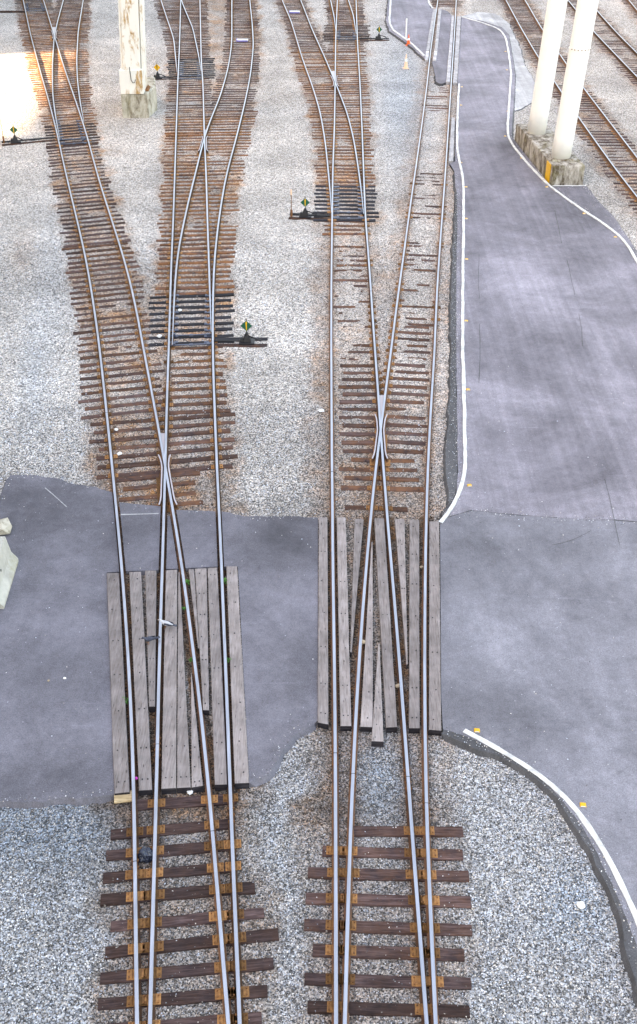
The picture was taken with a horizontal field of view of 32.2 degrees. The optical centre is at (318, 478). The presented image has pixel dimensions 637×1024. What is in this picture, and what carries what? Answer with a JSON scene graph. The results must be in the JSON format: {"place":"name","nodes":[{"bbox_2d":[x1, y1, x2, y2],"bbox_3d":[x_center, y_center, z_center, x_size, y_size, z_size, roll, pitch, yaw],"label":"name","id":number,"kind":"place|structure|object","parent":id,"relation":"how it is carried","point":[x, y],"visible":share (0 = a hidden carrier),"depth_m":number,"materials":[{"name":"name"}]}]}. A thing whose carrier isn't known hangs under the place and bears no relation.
{"place":"outdoors","nodes":[
{"label":"outdoors","id":0,"kind":"place"},
{"bbox_2d":[0,475,119,808],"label":"crossing pavement","id":1,"kind":"structure","parent":0,"point":[49,603],"depth_m":26.17,"materials":[{"name":"grey asphalt"}]},
{"bbox_2d":[0,517,11,534],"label":"rubble block","id":2,"kind":"object","parent":1,"relation":"on","point":[5,526],"depth_m":29.74,"materials":[{"name":"concrete"}]},
{"bbox_2d":[0,536,18,608],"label":"concrete barrier","id":3,"kind":"object","parent":1,"relation":"on","point":[9,560],"visible":1,"depth_m":28.11,"materials":[{"name":"white concrete"}]},
{"bbox_2d":[119,502,160,575],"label":"crossing pavement","id":4,"kind":"structure","parent":0,"point":[141,533],"depth_m":29.79,"materials":[{"name":"grey asphalt"}]},
{"bbox_2d":[121,513,158,514],"bbox_3d":[-4.953,0.975,30.634,1.038,0.001,0.047,-1,34,-2],"label":"painted line","id":5,"kind":"object","parent":4,"relation":"on","point":[138,514],"visible":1,"depth_m":30.61,"materials":[{"name":"white paint"}]},
{"bbox_2d":[166,516,177,571],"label":"crossing pavement","id":6,"kind":"structure","parent":0,"point":[171,561],"depth_m":29.24,"materials":[{"name":"grey asphalt"}]},
{"bbox_2d":[176,510,217,571],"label":"crossing pavement","id":7,"kind":"structure","parent":0,"point":[197,530],"depth_m":29.71,"materials":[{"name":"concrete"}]},
{"bbox_2d":[222,511,317,786],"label":"crossing pavement","id":8,"kind":"structure","parent":0,"point":[280,668],"depth_m":26.73,"materials":[{"name":"grey asphalt"}]},
{"bbox_2d":[0,0,636,1023],"bbox_3d":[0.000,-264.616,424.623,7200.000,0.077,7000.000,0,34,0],"label":"gravel ground","id":9,"kind":"structure","parent":0,"point":[280,160],"depth_m":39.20,"materials":[{"name":"grey gravel"}]},
{"bbox_2d":[0,11,24,12],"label":"switch timber","id":10,"kind":"object","parent":9,"relation":"on","point":[12,11],"visible":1,"depth_m":86.18,"materials":[{"name":"brown wood"}]},
{"bbox_2d":[0,118,55,145],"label":"switch stand","id":11,"kind":"object","parent":9,"relation":"on","point":[14,140],"visible":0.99,"depth_m":58.69,"materials":[{"name":"black metal"}]},
{"bbox_2d":[50,0,90,141],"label":"railway track","id":12,"kind":"structure","parent":9,"relation":"on","point":[68,3],"depth_m":80.93,"materials":[{"name":"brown wood"}]},
{"bbox_2d":[107,573,129,794],"bbox_3d":[-4.651,4.480,25.540,0.312,0.199,7.267,-6,34,-8],"label":"crossing timber","id":13,"kind":"object","parent":9,"relation":"on","point":[120,750],"visible":1,"depth_m":24.94,"materials":[{"name":"grey wood"}]},
{"bbox_2d":[114,790,131,803],"bbox_3d":[-3.957,6.489,22.550,0.420,0.050,0.260,-5,34,-7],"label":"board offcut","id":14,"kind":"object","parent":9,"relation":"on","point":[124,798],"visible":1,"depth_m":22.48,"materials":[{"name":"beige wood"}]},
{"bbox_2d":[121,77,156,117],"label":"concrete footing","id":15,"kind":"object","parent":9,"relation":"on","point":[144,105],"visible":0.76,"depth_m":62.43,"materials":[{"name":"beige concrete"}]},
{"bbox_2d":[118,0,149,93],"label":"bridge pillar","id":16,"kind":"structure","parent":15,"relation":"on","point":[132,71],"depth_m":60.72,"materials":[{"name":"paint"}]},
{"bbox_2d":[129,572,152,795],"bbox_3d":[-4.139,4.451,25.582,0.303,0.199,7.216,-5,34,-8],"label":"crossing timber","id":17,"kind":"object","parent":9,"relation":"on","point":[141,710],"visible":1,"depth_m":25.03,"materials":[{"name":"grey wood"}]},
{"bbox_2d":[138,846,152,862],"bbox_3d":[-3.324,7.252,21.364,0.341,0.269,0.316,0,34,0],"label":"plastic bag","id":18,"kind":"object","parent":9,"relation":"on","point":[145,854],"visible":1,"depth_m":21.27,"materials":[{"name":"plastic"}]},
{"bbox_2d":[15,0,278,1023],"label":"railway track","id":19,"kind":"structure","parent":9,"relation":"on","point":[221,940],"depth_m":29.78,"materials":[{"name":"steel"},{"name":"wood"}]},
{"bbox_2d":[145,571,156,712],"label":"crossing timber","id":20,"kind":"object","parent":9,"relation":"on","point":[151,595],"visible":0.99,"depth_m":26.66,"materials":[{"name":"grey wood"}]},
{"bbox_2d":[141,636,159,644],"bbox_3d":[-3.984,3.786,26.170,0.475,0.255,0.136,-15,37,-21],"label":"pigeon","id":21,"kind":"object","parent":20,"relation":"on","point":[149,638],"visible":1,"depth_m":26.13,"materials":[{"name":"grey"}]},
{"bbox_2d":[154,63,176,79],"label":"switch stand","id":22,"kind":"object","parent":9,"relation":"on","point":[157,76],"visible":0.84,"depth_m":69.53,"materials":[{"name":"black metal"}]},
{"bbox_2d":[161,570,177,793],"bbox_3d":[-3.432,4.425,25.620,0.300,0.199,7.168,-3,34,-5],"label":"crossing timber","id":23,"kind":"object","parent":9,"relation":"on","point":[169,761],"visible":0.98,"depth_m":24.88,"materials":[{"name":"grey wood"}]},
{"bbox_2d":[158,619,176,627],"bbox_3d":[-3.643,3.483,26.619,0.475,0.255,0.136,5,34,7],"label":"pigeon","id":24,"kind":"object","parent":23,"relation":"on","point":[166,623],"visible":1,"depth_m":26.58,"materials":[{"name":"white"}]},
{"bbox_2d":[160,0,200,71],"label":"railway track","id":25,"kind":"structure","parent":9,"relation":"on","point":[171,33],"depth_m":79.49,"materials":[{"name":"grey metal"}]},
{"bbox_2d":[177,572,190,793],"bbox_3d":[-3.230,4.445,25.592,0.282,0.199,7.085,-4,34,-6],"label":"crossing timber","id":26,"kind":"object","parent":9,"relation":"on","point":[183,775],"visible":1,"depth_m":24.16,"materials":[{"name":"grey wood"}]},
{"bbox_2d":[152,0,232,347],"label":"railway track","id":27,"kind":"structure","parent":9,"relation":"on","point":[191,59],"depth_m":70.50,"materials":[{"name":"steel"},{"name":"wood"}]},
{"bbox_2d":[189,569,199,653],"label":"crossing timber","id":28,"kind":"object","parent":9,"relation":"on","point":[192,581],"visible":1,"depth_m":27.59,"materials":[{"name":"grey wood"}]},
{"bbox_2d":[191,673,202,792],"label":"crossing timber","id":29,"kind":"object","parent":9,"relation":"on","point":[197,784],"visible":1,"depth_m":23.38,"materials":[{"name":"grey wood"}]},
{"bbox_2d":[195,568,208,715],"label":"crossing timber","id":30,"kind":"object","parent":9,"relation":"on","point":[201,591],"visible":1,"depth_m":26.64,"materials":[{"name":"grey wood"}]},
{"bbox_2d":[147,0,261,1023],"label":"railway track","id":31,"kind":"structure","parent":9,"relation":"on","point":[214,410],"depth_m":41.36,"materials":[{"name":"steel"},{"name":"wood"}]},
{"bbox_2d":[236,38,247,41],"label":"track marker","id":32,"kind":"object","parent":31,"relation":"on","point":[241,40],"visible":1,"depth_m":77.94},
{"bbox_2d":[208,568,226,790],"bbox_3d":[-2.376,4.368,25.705,0.259,0.199,7.164,-3,34,-5],"label":"crossing timber","id":33,"kind":"object","parent":9,"relation":"on","point":[220,769],"visible":1,"depth_m":25.07,"materials":[{"name":"grey wood"}]},
{"bbox_2d":[226,566,248,788],"bbox_3d":[-1.911,4.336,25.753,0.298,0.199,7.194,-3,34,-4],"label":"crossing timber","id":34,"kind":"object","parent":9,"relation":"on","point":[241,774],"visible":1,"depth_m":25.08,"materials":[{"name":"grey wood"}]},
{"bbox_2d":[214,318,267,346],"bbox_3d":[-2.796,-5.221,39.304,1.937,1.120,0.746,0,34,0],"label":"switch stand","id":35,"kind":"object","parent":9,"relation":"on","point":[247,340],"visible":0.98,"depth_m":39.32,"materials":[{"name":"black metal"}]},
{"bbox_2d":[289,189,330,219],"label":"switch stand","id":36,"kind":"object","parent":9,"relation":"on","point":[305,214],"visible":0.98,"depth_m":49.56,"materials":[{"name":"black metal"}]},
{"bbox_2d":[276,0,363,215],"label":"railway track","id":37,"kind":"structure","parent":9,"relation":"on","point":[316,41],"depth_m":76.47,"materials":[{"name":"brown wood"}]},
{"bbox_2d":[318,517,327,729],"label":"crossing timber","id":38,"kind":"object","parent":9,"relation":"on","point":[323,633],"visible":1,"depth_m":26.75,"materials":[{"name":"grey wood"}]},
{"bbox_2d":[329,0,355,33],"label":"railway track","id":39,"kind":"structure","parent":9,"relation":"on","point":[350,10],"depth_m":85.43,"materials":[{"name":"grey metal"}]},
{"bbox_2d":[337,517,350,730],"bbox_3d":[0.612,3.293,27.299,0.270,0.199,7.722,0,34,0],"label":"crossing timber","id":40,"kind":"object","parent":9,"relation":"on","point":[344,685],"visible":1,"depth_m":26.66,"materials":[{"name":"grey wood"}]},
{"bbox_2d":[350,519,363,656],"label":"crossing timber","id":41,"kind":"object","parent":9,"relation":"on","point":[358,528],"visible":1,"depth_m":28.69,"materials":[{"name":"grey wood"}]},
{"bbox_2d":[360,542,372,731],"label":"crossing timber","id":42,"kind":"object","parent":9,"relation":"on","point":[366,723],"visible":0.99,"depth_m":25.50,"materials":[{"name":"grey wood"}]},
{"bbox_2d":[359,25,388,40],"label":"switch stand","id":43,"kind":"object","parent":9,"relation":"on","point":[378,36],"visible":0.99,"depth_m":78.42,"materials":[{"name":"black metal"}]},
{"bbox_2d":[371,644,383,746],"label":"crossing timber","id":44,"kind":"object","parent":9,"relation":"on","point":[377,739],"visible":1,"depth_m":24.33,"materials":[{"name":"grey wood"}]},
{"bbox_2d":[291,0,472,1023],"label":"railway track","id":45,"kind":"structure","parent":9,"relation":"on","point":[335,899],"depth_m":23.17,"materials":[{"name":"brown wood"}]},
{"bbox_2d":[374,518,396,732],"bbox_3d":[1.635,3.320,27.259,0.274,0.199,7.725,0,34,0],"label":"crossing timber","id":46,"kind":"object","parent":9,"relation":"on","point":[386,648],"visible":1,"depth_m":26.66,"materials":[{"name":"grey wood"}]},
{"bbox_2d":[395,519,407,668],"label":"crossing timber","id":47,"kind":"object","parent":9,"relation":"on","point":[400,533],"visible":1,"depth_m":28.55,"materials":[{"name":"grey wood"}]},
{"bbox_2d":[340,0,463,1023],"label":"railway track","id":48,"kind":"structure","parent":9,"relation":"on","point":[432,968],"depth_m":31.48,"materials":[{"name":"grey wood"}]},
{"bbox_2d":[402,54,408,68],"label":"traffic cone","id":49,"kind":"object","parent":9,"relation":"on","point":[405,65],"visible":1,"depth_m":71.71,"materials":[{"name":"beige plastic"}]},
{"bbox_2d":[408,520,419,732],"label":"crossing timber","id":50,"kind":"object","parent":9,"relation":"on","point":[414,693],"visible":1,"depth_m":26.64,"materials":[{"name":"grey wood"}]},
{"bbox_2d":[425,51,428,61],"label":"concrete plank","id":51,"kind":"object","parent":9,"relation":"on","point":[427,56],"visible":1,"depth_m":73.86,"materials":[{"name":"grey concrete"}]},
{"bbox_2d":[426,9,435,50],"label":"concrete plank","id":52,"kind":"object","parent":9,"relation":"on","point":[430,31],"visible":0.96,"depth_m":80.27,"materials":[{"name":"grey concrete"}]},
{"bbox_2d":[429,521,440,735],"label":"crossing timber","id":53,"kind":"object","parent":9,"relation":"on","point":[434,656],"visible":1,"depth_m":26.55,"materials":[{"name":"grey wood"}]},
{"bbox_2d":[433,51,436,60],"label":"concrete plank","id":54,"kind":"object","parent":9,"relation":"on","point":[435,56],"visible":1,"depth_m":73.89,"materials":[{"name":"grey concrete"}]},
{"bbox_2d":[434,9,440,50],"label":"concrete plank","id":55,"kind":"object","parent":9,"relation":"on","point":[437,30],"visible":1,"depth_m":80.35,"materials":[{"name":"grey concrete"}]},
{"bbox_2d":[439,191,457,516],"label":"road verge","id":56,"kind":"structure","parent":9,"relation":"on","point":[449,453],"depth_m":35.89,"materials":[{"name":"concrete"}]},
{"bbox_2d":[446,15,453,84],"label":"concrete plank","id":57,"kind":"object","parent":9,"relation":"on","point":[449,56],"visible":1,"depth_m":74.34,"materials":[{"name":"grey concrete"}]},
{"bbox_2d":[448,118,454,163],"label":"concrete plank","id":58,"kind":"object","parent":9,"relation":"on","point":[451,151],"visible":1,"depth_m":58.40,"materials":[{"name":"grey concrete"}]},
{"bbox_2d":[453,16,460,84],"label":"concrete plank","id":59,"kind":"object","parent":9,"relation":"on","point":[456,59],"visible":1,"depth_m":75.16,"materials":[{"name":"grey concrete"}]},
{"bbox_2d":[515,124,584,185],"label":"concrete plinth","id":60,"kind":"structure","parent":9,"relation":"on","point":[536,149],"depth_m":54.42,"materials":[{"name":"grey concrete"}]},
{"bbox_2d":[527,0,567,134],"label":"bridge column","id":61,"kind":"structure","parent":60,"relation":"on","point":[548,57],"depth_m":54.98,"materials":[{"name":"beige paint"}]},
{"bbox_2d":[546,153,574,161],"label":"column pad","id":62,"kind":"object","parent":60,"relation":"on","point":[552,159],"depth_m":53.35,"materials":[{"name":"concrete"}]},
{"bbox_2d":[551,0,598,158],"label":"bridge column","id":63,"kind":"structure","parent":60,"relation":"on","point":[578,53],"depth_m":51.34,"materials":[{"name":"beige paint"}]},
{"bbox_2d":[499,0,636,213],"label":"railway track","id":64,"kind":"structure","parent":9,"relation":"on","point":[624,142],"depth_m":62.16,"materials":[{"name":"brown wood"}]},
{"bbox_2d":[576,901,584,908],"bbox_3d":[4.871,7.908,20.497,0.164,0.098,0.158,0,34,0],"label":"crumpled paper","id":65,"kind":"object","parent":9,"relation":"on","point":[580,904],"visible":1,"depth_m":20.47,"materials":[{"name":"white paper"}]},
{"bbox_2d":[567,0,636,85],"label":"railway track","id":66,"kind":"structure","parent":9,"relation":"on","point":[626,67],"depth_m":76.93,"materials":[{"name":"brown wood"}]},
{"bbox_2d":[621,0,636,17],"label":"railway track","id":67,"kind":"structure","parent":9,"relation":"on","point":[634,6],"depth_m":88.22,"materials":[{"name":"brown wood"}]},
{"bbox_2d":[384,0,432,60],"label":"road","id":68,"kind":"structure","parent":0,"point":[417,14],"depth_m":83.05,"materials":[{"name":"grey asphalt"}]},
{"bbox_2d":[388,0,424,55],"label":"road edge line","id":69,"kind":"object","parent":68,"relation":"on","point":[399,34],"visible":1,"depth_m":80.65,"materials":[{"name":"white paint"}]},
{"bbox_2d":[432,9,451,85],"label":"road","id":70,"kind":"structure","parent":0,"point":[439,64],"depth_m":75.22,"materials":[{"name":"grey asphalt"}]},
{"bbox_2d":[463,12,534,111],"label":"pavement","id":71,"kind":"structure","parent":0,"point":[524,86],"depth_m":72.34,"materials":[{"name":"grey asphalt"}]},
{"bbox_2d":[439,16,636,521],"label":"road","id":72,"kind":"structure","parent":0,"point":[527,309],"depth_m":40.13,"materials":[{"name":"grey asphalt"}]},
{"bbox_2d":[439,83,466,522],"bbox_3d":[6.324,-11.569,49.207,0.776,0.030,46.100,4,34,5],"label":"road edge line","id":73,"kind":"object","parent":72,"relation":"on","point":[452,505],"visible":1,"depth_m":39.07,"materials":[{"name":"white paint"}]},
{"bbox_2d":[462,16,636,262],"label":"road edge line","id":74,"kind":"object","parent":72,"relation":"on","point":[569,200],"visible":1,"depth_m":55.48,"materials":[{"name":"white paint"}]},
{"bbox_2d":[552,185,585,185],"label":"road edge line","id":75,"kind":"object","parent":72,"relation":"on","point":[568,185],"visible":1,"depth_m":52.87,"materials":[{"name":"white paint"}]},
{"bbox_2d":[604,479,619,544],"bbox_3d":[8.178,0.884,30.772,0.038,0.001,3.174,3,34,4],"label":"pavement crack","id":76,"kind":"object","parent":72,"relation":"on","point":[612,512],"visible":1,"depth_m":30.60,"materials":[{"name":"black asphalt"}]},
{"bbox_2d":[440,511,636,945],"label":"yard pavement","id":77,"kind":"structure","parent":0,"point":[589,712],"depth_m":26.00,"materials":[{"name":"grey asphalt"}]},
{"bbox_2d":[463,729,636,925],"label":"road edge line","id":78,"kind":"object","parent":77,"relation":"on","point":[592,832],"visible":1,"depth_m":22.09,"materials":[{"name":"white paint"}]},
{"bbox_2d":[442,730,636,1007],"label":"yard verge","id":79,"kind":"structure","parent":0,"point":[630,964],"depth_m":21.59,"materials":[{"name":"gravel"}]}
]}

